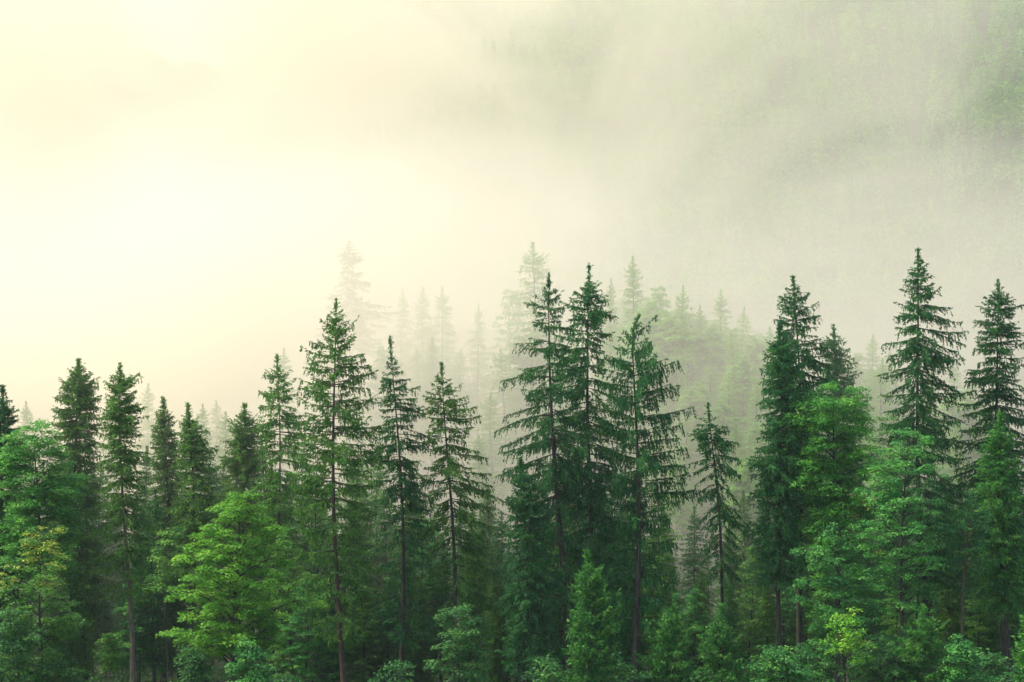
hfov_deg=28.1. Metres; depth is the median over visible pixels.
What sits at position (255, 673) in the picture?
shrub
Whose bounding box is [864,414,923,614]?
broadleaf tree
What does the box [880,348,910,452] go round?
spruce tree
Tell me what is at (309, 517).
spruce tree
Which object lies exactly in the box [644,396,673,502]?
spruce tree
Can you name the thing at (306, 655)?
broadleaf tree
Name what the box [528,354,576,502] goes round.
spruce tree
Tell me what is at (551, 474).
spruce tree
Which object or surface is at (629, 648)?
spruce tree
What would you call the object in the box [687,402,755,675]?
spruce tree
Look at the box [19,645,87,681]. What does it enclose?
bush
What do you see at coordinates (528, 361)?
spruce tree
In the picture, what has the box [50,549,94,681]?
spruce tree
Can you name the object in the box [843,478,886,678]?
spruce tree
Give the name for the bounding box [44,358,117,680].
spruce tree
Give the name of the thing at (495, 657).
spruce tree
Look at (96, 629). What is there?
spruce tree
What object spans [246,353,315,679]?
spruce tree
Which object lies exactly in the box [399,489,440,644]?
spruce tree
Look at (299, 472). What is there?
spruce tree
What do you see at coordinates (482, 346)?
spruce tree
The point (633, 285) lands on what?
spruce tree
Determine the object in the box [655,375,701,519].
spruce tree
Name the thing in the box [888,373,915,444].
broadleaf tree
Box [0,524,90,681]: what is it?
maple tree
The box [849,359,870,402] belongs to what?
spruce tree
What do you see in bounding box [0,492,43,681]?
broadleaf tree
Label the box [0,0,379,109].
sky
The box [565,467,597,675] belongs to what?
spruce tree
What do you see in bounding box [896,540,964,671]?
broadleaf tree
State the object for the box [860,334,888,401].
spruce tree
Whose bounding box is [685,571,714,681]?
spruce tree
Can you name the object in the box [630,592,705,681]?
young spruce
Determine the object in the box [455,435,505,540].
spruce tree
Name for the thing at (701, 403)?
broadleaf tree
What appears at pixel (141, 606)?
spruce tree
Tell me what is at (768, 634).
spruce tree
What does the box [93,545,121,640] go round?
spruce tree
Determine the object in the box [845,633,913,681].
shrub
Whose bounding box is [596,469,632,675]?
spruce tree
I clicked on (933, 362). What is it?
spruce tree
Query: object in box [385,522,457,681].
broadleaf tree
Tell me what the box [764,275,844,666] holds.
spruce tree
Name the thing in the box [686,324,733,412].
broadleaf tree
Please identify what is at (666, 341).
broadleaf tree
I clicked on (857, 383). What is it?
broadleaf tree
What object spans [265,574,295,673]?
spruce tree
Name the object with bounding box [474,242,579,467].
spruce tree
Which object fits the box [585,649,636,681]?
bush
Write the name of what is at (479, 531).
spruce tree
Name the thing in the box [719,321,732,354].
spruce tree
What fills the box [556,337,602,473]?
spruce tree
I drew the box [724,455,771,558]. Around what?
broadleaf tree
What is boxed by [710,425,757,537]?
spruce tree
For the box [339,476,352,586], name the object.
spruce tree
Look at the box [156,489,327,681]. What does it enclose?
beech tree
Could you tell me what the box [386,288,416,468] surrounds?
spruce tree
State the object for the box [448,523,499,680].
spruce tree
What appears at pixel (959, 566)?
spruce tree
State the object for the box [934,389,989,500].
broadleaf tree
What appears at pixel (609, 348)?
spruce tree
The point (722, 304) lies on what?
spruce tree
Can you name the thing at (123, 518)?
spruce tree
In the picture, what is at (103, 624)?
spruce tree
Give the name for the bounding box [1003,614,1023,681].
young spruce
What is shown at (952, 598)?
spruce tree
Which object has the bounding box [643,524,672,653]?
spruce tree
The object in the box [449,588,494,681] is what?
tree
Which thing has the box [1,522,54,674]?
broadleaf tree
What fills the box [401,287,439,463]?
spruce tree
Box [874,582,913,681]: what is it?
broadleaf tree
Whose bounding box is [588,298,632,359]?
broadleaf tree
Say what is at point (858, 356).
broadleaf tree
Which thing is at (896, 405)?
spruce tree
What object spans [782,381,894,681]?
maple tree
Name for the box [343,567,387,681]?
tree
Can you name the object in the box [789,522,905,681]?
maple tree
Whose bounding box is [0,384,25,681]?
spruce tree
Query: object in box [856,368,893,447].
broadleaf tree
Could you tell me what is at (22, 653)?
spruce tree
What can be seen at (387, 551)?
broadleaf tree
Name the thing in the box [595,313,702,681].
spruce tree
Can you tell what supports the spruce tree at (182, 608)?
on the terrain
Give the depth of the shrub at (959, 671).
112.03 m
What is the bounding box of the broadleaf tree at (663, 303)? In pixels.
[645,285,673,325]
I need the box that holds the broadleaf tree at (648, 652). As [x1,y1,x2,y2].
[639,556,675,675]
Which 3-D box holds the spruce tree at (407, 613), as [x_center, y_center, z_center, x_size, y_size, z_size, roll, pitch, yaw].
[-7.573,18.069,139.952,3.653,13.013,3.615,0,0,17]
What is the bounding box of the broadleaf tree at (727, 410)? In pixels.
[694,401,749,532]
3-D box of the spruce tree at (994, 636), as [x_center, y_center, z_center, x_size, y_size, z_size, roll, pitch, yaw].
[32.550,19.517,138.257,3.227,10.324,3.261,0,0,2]
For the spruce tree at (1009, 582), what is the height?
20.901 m
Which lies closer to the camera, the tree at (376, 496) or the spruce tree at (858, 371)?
the tree at (376, 496)
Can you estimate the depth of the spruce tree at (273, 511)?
150.24 m
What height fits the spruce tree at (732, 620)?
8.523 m
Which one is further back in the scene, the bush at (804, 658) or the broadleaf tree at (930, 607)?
the broadleaf tree at (930, 607)
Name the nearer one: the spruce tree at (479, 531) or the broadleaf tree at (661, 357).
the spruce tree at (479, 531)
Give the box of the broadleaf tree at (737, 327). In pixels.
[727,325,750,343]
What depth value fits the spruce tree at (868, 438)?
209.84 m
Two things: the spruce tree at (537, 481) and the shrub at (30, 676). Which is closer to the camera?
the shrub at (30, 676)
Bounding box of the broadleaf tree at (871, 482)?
[863,445,908,542]
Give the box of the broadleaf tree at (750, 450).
[734,423,776,537]
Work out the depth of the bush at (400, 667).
115.95 m
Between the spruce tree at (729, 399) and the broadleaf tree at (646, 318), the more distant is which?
the broadleaf tree at (646, 318)
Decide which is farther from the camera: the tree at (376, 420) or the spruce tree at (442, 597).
the tree at (376, 420)
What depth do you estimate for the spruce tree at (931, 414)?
234.68 m
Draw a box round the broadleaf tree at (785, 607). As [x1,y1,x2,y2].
[773,554,834,671]
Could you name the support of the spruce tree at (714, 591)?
on the terrain
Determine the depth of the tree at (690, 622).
135.84 m
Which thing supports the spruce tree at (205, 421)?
on the terrain
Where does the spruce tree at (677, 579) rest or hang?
on the terrain
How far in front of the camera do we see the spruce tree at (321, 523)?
163.85 m
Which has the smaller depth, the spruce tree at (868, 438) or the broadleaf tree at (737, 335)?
the spruce tree at (868, 438)
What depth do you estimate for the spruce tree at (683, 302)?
233.85 m
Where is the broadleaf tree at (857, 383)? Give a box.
[825,371,877,451]
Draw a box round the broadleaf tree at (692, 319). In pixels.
[673,309,715,375]
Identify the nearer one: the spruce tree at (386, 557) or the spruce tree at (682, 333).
the spruce tree at (386, 557)
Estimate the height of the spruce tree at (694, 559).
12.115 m
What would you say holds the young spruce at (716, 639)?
on the terrain
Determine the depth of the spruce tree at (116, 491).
164.85 m
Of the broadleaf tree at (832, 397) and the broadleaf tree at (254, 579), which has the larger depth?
the broadleaf tree at (832, 397)
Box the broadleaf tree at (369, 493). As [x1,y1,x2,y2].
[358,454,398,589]
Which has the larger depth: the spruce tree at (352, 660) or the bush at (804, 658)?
the spruce tree at (352, 660)
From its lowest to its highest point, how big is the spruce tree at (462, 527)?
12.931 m
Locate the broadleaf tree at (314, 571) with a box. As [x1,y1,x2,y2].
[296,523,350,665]
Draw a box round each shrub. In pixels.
[0,605,55,681]
[170,644,221,681]
[224,635,279,681]
[423,603,492,681]
[739,643,823,681]
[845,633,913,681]
[936,632,1000,681]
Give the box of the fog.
[331,0,1023,330]
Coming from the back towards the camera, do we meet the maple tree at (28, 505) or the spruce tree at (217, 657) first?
the spruce tree at (217, 657)
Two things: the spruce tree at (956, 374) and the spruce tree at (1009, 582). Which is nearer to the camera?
the spruce tree at (1009, 582)
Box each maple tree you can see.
[0,418,90,669]
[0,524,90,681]
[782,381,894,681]
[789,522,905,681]
[853,427,948,673]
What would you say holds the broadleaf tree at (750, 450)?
on the terrain
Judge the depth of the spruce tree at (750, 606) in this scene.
149.78 m
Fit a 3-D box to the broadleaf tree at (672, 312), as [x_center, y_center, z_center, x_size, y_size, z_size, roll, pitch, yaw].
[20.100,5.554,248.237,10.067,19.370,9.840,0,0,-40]
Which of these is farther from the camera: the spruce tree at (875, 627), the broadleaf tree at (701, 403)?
the broadleaf tree at (701, 403)
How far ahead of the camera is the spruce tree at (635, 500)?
141.55 m
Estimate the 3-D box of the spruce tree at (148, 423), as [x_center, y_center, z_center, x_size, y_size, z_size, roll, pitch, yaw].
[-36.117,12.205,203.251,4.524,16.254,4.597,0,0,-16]
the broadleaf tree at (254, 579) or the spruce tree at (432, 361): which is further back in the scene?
the spruce tree at (432, 361)
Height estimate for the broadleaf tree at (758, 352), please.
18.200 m
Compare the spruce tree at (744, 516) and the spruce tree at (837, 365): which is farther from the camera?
the spruce tree at (744, 516)
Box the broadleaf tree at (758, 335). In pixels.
[754,332,782,414]
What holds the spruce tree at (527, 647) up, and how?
on the terrain
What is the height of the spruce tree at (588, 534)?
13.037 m
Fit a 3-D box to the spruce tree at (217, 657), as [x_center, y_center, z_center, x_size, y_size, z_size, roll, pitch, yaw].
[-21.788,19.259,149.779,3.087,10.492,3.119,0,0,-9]
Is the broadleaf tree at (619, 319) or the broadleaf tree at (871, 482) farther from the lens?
the broadleaf tree at (619, 319)
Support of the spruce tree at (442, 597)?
on the terrain
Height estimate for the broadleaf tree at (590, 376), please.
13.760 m
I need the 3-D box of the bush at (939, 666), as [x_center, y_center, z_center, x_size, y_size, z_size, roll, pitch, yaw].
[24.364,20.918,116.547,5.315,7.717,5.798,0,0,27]
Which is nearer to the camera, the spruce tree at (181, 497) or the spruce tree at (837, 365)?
the spruce tree at (837, 365)
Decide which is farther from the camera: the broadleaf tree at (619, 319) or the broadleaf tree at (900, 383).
the broadleaf tree at (619, 319)
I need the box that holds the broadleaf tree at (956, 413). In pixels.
[935,390,980,479]
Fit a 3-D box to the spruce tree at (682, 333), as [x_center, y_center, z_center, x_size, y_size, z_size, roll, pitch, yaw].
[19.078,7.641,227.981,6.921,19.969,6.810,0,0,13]
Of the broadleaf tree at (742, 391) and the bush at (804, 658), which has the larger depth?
the broadleaf tree at (742, 391)
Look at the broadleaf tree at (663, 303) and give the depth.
238.33 m
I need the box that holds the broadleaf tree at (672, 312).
[656,308,709,358]
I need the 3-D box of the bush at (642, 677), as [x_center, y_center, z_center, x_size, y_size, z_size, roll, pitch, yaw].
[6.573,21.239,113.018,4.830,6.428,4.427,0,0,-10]
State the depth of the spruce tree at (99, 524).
153.76 m
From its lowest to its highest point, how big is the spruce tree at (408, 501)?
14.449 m
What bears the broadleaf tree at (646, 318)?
on the terrain
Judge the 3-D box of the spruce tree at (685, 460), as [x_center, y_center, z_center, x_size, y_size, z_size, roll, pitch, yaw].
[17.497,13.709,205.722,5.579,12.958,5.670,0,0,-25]
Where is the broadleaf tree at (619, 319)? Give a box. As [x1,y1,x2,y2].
[604,300,643,375]
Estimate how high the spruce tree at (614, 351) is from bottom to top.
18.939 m
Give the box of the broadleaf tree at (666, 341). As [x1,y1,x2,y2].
[652,310,704,427]
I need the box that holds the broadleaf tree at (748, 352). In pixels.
[731,340,761,374]
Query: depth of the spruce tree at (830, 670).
137.75 m
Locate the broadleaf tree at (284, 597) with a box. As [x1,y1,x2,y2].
[264,524,317,681]
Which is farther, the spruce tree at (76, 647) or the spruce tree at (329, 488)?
the spruce tree at (76, 647)
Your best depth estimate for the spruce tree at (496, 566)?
141.94 m
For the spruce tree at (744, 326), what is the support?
on the terrain
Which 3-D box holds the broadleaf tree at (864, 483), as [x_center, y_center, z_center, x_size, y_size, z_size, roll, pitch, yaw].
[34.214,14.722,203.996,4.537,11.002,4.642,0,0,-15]
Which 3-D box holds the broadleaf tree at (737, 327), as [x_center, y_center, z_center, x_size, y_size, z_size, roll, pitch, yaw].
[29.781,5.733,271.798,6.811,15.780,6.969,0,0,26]
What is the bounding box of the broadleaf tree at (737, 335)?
[723,328,751,385]
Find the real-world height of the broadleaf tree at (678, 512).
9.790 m
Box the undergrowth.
[4,557,1018,681]
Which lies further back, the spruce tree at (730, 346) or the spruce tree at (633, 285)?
the spruce tree at (633, 285)
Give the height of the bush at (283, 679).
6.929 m
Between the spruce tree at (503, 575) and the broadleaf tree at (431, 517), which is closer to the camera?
the spruce tree at (503, 575)
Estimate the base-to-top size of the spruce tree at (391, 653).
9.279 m
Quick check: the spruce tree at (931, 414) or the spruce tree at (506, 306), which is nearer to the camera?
the spruce tree at (931, 414)
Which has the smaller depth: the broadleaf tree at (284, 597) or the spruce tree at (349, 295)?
the broadleaf tree at (284, 597)
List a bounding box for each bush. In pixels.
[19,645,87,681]
[273,673,298,681]
[366,657,416,681]
[519,653,570,681]
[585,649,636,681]
[622,668,657,681]
[681,668,725,681]
[779,650,848,681]
[926,639,983,681]
[961,648,1020,681]
[995,674,1018,681]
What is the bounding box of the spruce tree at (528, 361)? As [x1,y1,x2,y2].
[499,326,564,492]
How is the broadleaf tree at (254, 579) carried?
on the terrain
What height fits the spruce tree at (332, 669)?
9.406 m
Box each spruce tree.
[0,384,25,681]
[2,572,34,679]
[17,400,44,526]
[28,473,64,646]
[43,597,63,681]
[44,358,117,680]
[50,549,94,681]
[74,598,99,678]
[85,362,166,681]
[86,567,109,676]
[87,468,126,666]
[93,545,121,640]
[93,588,116,677]
[95,397,125,550]
[105,490,131,618]
[108,566,138,680]
[116,531,163,676]
[118,489,181,681]
[130,383,164,513]
[130,445,158,607]
[142,396,196,681]
[153,506,204,681]
[166,402,226,679]
[176,469,197,589]
[180,586,215,675]
[181,404,217,522]
[194,454,230,663]
[198,412,242,493]
[198,560,230,671]
[206,400,230,468]
[209,403,275,679]
[210,462,230,618]
[225,439,303,666]
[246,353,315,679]
[251,465,297,678]
[260,348,308,483]
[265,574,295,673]
[277,441,339,627]
[277,478,306,627]
[282,298,408,681]
[287,464,354,679]
[292,478,330,658]
[302,240,404,464]
[308,496,329,609]
[311,572,351,681]
[336,478,380,626]
[338,507,381,681]
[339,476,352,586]
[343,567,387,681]
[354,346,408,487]
[364,571,414,681]
[366,336,448,681]
[367,489,409,674]
[375,511,422,679]
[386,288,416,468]
[394,348,441,481]
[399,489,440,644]
[400,472,419,570]
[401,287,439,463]
[404,577,437,681]
[409,362,512,680]
[410,337,452,489]
[414,287,474,469]
[423,511,450,612]
[424,548,457,681]
[441,347,479,477]
[445,501,472,663]
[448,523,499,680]
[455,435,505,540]
[457,303,497,471]
[465,392,519,511]
[473,511,493,609]
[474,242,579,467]
[474,348,533,498]
[478,488,508,588]
[478,570,512,681]
[484,289,530,468]
[484,511,518,657]
[491,546,520,681]
[494,273,625,681]
[494,456,567,681]
[499,326,564,492]
[515,558,562,680]
[517,467,556,582]
[527,263,655,676]
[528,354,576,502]
[533,506,580,681]
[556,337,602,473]
[557,514,612,670]
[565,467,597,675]
[577,326,634,497]
[589,321,626,467]
[591,279,623,468]
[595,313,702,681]
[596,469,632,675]
[604,255,651,380]
[613,493,656,669]
[615,551,655,681]
[640,487,688,677]
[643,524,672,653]
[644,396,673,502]
[652,348,692,462]
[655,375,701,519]
[656,505,678,614]
[659,413,712,539]
[667,556,682,612]
[669,320,704,453]
[673,505,716,645]
[674,284,699,375]
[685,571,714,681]
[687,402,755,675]
[688,304,713,395]
[695,359,721,508]
[699,553,718,621]
[703,288,735,384]
[708,332,748,426]
[710,376,747,485]
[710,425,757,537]
[711,522,750,670]
[714,582,746,681]
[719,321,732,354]
[729,489,758,609]
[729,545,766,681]
[732,305,755,364]
[734,507,784,660]
[735,380,768,481]
[737,569,759,671]
[743,320,814,679]
[750,582,783,677]
[759,326,779,453]
[760,548,808,665]
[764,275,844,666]
[780,451,850,669]
[780,561,811,650]
[804,557,842,681]
[813,324,876,559]
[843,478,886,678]
[843,548,890,678]
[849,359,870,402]
[855,479,917,678]
[858,406,880,485]
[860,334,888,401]
[863,358,905,487]
[869,247,977,681]
[872,527,909,643]
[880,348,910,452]
[884,381,911,477]
[898,510,932,663]
[915,370,941,478]
[928,363,964,463]
[928,549,967,680]
[933,505,961,629]
[939,419,976,520]
[942,492,996,654]
[945,279,1023,681]
[947,469,974,614]
[950,373,987,489]
[959,410,1023,681]
[971,592,1014,681]
[999,553,1023,681]
[1006,478,1023,643]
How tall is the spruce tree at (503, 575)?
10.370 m
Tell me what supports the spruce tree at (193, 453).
on the terrain
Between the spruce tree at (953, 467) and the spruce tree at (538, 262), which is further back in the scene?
the spruce tree at (538, 262)
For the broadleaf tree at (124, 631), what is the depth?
139.44 m
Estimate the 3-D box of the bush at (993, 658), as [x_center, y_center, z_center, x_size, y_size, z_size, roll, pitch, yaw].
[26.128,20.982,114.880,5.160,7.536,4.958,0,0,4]
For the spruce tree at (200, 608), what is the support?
on the terrain
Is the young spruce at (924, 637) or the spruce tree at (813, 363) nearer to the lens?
the young spruce at (924, 637)
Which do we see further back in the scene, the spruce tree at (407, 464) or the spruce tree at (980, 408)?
the spruce tree at (980, 408)
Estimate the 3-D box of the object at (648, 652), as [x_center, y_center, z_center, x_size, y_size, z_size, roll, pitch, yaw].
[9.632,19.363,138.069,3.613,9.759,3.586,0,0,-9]
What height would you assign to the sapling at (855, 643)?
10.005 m
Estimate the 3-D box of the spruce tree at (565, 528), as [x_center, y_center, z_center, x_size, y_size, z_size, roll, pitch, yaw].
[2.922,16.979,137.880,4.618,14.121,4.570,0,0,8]
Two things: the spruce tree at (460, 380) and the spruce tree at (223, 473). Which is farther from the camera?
the spruce tree at (460, 380)
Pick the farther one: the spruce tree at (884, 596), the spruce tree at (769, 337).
the spruce tree at (769, 337)
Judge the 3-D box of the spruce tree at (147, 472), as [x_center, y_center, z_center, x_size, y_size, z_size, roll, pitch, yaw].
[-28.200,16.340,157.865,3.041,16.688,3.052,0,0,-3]
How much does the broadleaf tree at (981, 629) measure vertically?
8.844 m
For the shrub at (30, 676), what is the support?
on the terrain
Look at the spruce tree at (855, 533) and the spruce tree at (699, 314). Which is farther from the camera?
the spruce tree at (699, 314)
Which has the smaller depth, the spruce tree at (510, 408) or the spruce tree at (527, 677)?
the spruce tree at (527, 677)
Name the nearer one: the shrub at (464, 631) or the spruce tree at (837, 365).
the shrub at (464, 631)
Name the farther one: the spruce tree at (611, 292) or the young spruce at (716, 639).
the spruce tree at (611, 292)
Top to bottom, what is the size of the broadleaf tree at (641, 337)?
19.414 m
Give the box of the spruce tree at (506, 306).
[484,289,530,468]
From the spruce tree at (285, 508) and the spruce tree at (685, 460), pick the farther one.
the spruce tree at (685, 460)
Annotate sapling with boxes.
[92,633,131,678]
[141,525,188,681]
[818,606,876,681]
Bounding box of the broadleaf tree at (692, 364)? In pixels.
[671,348,705,453]
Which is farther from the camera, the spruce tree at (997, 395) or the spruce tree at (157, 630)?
the spruce tree at (157, 630)
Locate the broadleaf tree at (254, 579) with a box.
[223,491,289,644]
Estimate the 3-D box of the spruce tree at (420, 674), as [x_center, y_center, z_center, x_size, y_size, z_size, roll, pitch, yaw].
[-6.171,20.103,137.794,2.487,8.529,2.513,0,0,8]
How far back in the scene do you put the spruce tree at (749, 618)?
146.05 m
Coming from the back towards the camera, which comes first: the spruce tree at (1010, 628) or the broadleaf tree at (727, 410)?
the broadleaf tree at (727, 410)
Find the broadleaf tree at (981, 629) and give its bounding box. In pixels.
[960,580,1000,679]
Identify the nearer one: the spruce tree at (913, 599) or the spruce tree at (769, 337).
the spruce tree at (913, 599)
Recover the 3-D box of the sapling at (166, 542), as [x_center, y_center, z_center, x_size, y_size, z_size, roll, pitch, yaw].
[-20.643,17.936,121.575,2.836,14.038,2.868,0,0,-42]
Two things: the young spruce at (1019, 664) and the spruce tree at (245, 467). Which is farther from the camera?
the spruce tree at (245, 467)
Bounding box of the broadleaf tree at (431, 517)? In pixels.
[408,492,460,669]
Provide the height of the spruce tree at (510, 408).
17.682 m
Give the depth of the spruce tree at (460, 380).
239.70 m
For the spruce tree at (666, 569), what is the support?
on the terrain
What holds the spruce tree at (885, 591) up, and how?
on the terrain
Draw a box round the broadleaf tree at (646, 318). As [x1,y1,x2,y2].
[611,302,676,455]
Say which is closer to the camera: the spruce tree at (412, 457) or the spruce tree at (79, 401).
the spruce tree at (79, 401)
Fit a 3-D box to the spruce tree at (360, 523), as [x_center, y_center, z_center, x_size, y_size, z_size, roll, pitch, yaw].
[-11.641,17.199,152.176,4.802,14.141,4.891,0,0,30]
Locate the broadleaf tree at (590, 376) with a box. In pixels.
[585,346,606,416]
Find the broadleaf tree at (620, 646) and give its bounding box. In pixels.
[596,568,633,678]
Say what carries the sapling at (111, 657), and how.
on the terrain
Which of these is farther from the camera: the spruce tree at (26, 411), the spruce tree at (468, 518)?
the spruce tree at (26, 411)
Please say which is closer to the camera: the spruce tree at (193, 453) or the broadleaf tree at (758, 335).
the spruce tree at (193, 453)
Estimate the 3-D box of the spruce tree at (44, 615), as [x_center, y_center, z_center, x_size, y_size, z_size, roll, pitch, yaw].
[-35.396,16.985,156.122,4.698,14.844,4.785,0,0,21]
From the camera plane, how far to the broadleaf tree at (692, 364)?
226.12 m
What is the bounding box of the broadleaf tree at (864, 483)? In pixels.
[835,439,869,496]
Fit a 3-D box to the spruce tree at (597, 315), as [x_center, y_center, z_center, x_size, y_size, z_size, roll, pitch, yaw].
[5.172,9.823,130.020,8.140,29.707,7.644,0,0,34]
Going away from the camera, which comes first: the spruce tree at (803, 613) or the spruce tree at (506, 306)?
the spruce tree at (803, 613)
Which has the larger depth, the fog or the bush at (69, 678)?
the fog
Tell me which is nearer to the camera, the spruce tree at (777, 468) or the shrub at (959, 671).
the shrub at (959, 671)
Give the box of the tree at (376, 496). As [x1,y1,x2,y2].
[359,464,397,636]
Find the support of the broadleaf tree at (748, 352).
on the terrain
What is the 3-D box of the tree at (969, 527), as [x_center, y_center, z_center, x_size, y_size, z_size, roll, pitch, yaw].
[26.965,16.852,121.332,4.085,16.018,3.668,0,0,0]
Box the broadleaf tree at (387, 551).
[372,524,400,623]
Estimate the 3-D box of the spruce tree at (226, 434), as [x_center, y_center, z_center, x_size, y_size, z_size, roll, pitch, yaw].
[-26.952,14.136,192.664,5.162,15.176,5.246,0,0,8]
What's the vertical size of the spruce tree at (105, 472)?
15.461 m
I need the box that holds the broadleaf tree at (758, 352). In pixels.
[734,335,780,439]
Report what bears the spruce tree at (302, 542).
on the terrain
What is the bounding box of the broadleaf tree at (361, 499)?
[323,466,375,667]
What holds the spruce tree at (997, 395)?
on the terrain
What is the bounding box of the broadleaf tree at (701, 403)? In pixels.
[671,379,719,523]
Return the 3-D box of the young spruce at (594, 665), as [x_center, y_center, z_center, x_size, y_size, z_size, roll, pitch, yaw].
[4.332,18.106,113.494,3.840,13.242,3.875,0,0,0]
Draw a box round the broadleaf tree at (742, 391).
[716,357,772,500]
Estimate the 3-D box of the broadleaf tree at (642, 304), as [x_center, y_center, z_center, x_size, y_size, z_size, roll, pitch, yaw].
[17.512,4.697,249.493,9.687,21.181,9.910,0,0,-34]
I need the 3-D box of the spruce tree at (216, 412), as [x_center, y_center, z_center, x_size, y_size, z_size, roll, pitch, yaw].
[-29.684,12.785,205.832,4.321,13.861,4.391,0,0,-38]
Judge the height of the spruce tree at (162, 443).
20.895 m
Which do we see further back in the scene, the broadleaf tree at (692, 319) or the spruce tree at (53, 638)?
the broadleaf tree at (692, 319)
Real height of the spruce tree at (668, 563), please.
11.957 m
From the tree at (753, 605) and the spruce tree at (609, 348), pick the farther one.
the spruce tree at (609, 348)
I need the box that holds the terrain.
[0,0,1023,681]
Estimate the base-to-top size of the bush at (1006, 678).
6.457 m
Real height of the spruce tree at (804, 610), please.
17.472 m
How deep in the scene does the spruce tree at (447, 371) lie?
247.67 m
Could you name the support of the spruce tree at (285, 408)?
on the terrain
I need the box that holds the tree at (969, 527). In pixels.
[936,491,1000,646]
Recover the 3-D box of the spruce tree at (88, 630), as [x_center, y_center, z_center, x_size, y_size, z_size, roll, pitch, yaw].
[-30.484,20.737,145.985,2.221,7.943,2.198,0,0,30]
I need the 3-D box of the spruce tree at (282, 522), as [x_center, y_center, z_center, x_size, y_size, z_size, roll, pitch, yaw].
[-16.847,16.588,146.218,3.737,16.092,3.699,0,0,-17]
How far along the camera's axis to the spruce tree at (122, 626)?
145.81 m
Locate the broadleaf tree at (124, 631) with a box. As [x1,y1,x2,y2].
[113,568,166,681]
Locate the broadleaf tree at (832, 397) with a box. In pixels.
[810,374,862,483]
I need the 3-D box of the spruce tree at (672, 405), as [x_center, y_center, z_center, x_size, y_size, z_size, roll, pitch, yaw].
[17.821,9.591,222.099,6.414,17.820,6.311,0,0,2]
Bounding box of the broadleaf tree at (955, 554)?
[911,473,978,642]
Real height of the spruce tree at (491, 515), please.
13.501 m
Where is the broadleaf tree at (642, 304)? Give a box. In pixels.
[618,293,667,350]
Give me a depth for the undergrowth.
147.13 m
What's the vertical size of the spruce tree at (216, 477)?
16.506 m
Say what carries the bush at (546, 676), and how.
on the terrain
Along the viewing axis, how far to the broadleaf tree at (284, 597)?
135.53 m
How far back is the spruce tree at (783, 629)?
145.78 m
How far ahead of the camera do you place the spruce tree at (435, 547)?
157.93 m
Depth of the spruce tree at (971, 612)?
145.50 m
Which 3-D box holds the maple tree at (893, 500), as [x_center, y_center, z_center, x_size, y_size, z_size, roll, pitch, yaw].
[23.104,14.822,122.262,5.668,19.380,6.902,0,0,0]
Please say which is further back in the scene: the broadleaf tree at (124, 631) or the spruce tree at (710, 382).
the spruce tree at (710, 382)
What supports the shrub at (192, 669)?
on the terrain
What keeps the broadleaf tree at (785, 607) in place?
on the terrain
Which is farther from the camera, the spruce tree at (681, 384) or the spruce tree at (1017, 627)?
the spruce tree at (681, 384)
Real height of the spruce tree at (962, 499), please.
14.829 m
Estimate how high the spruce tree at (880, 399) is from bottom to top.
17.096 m
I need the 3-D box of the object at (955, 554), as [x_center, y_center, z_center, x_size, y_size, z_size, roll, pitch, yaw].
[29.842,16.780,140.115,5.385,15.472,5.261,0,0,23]
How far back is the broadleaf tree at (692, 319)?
243.94 m
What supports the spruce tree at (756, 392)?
on the terrain
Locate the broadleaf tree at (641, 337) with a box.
[609,324,662,485]
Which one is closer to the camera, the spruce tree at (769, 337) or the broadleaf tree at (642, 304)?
the spruce tree at (769, 337)
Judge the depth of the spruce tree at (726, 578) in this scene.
147.96 m
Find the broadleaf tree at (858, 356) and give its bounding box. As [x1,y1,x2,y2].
[842,352,874,403]
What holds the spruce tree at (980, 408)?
on the terrain
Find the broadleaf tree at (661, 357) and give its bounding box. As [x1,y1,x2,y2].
[625,346,683,504]
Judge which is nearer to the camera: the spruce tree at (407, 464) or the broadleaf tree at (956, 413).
the spruce tree at (407, 464)
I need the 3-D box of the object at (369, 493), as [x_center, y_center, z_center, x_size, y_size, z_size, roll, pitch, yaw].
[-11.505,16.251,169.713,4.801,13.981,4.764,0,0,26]
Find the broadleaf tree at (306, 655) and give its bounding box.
[272,578,339,681]
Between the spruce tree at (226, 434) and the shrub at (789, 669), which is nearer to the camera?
the shrub at (789, 669)
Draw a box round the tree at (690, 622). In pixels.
[677,588,712,681]
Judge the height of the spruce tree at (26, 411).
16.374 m
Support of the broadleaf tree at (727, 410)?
on the terrain
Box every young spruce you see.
[555,548,623,681]
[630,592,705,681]
[696,601,754,681]
[875,603,952,681]
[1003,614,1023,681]
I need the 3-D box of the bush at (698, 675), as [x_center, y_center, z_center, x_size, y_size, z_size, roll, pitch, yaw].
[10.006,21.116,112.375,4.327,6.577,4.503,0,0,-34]
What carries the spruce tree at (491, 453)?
on the terrain
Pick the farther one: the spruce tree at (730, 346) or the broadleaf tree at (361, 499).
the spruce tree at (730, 346)
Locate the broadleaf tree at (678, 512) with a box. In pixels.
[657,463,695,563]
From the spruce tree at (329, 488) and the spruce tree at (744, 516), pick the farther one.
the spruce tree at (744, 516)

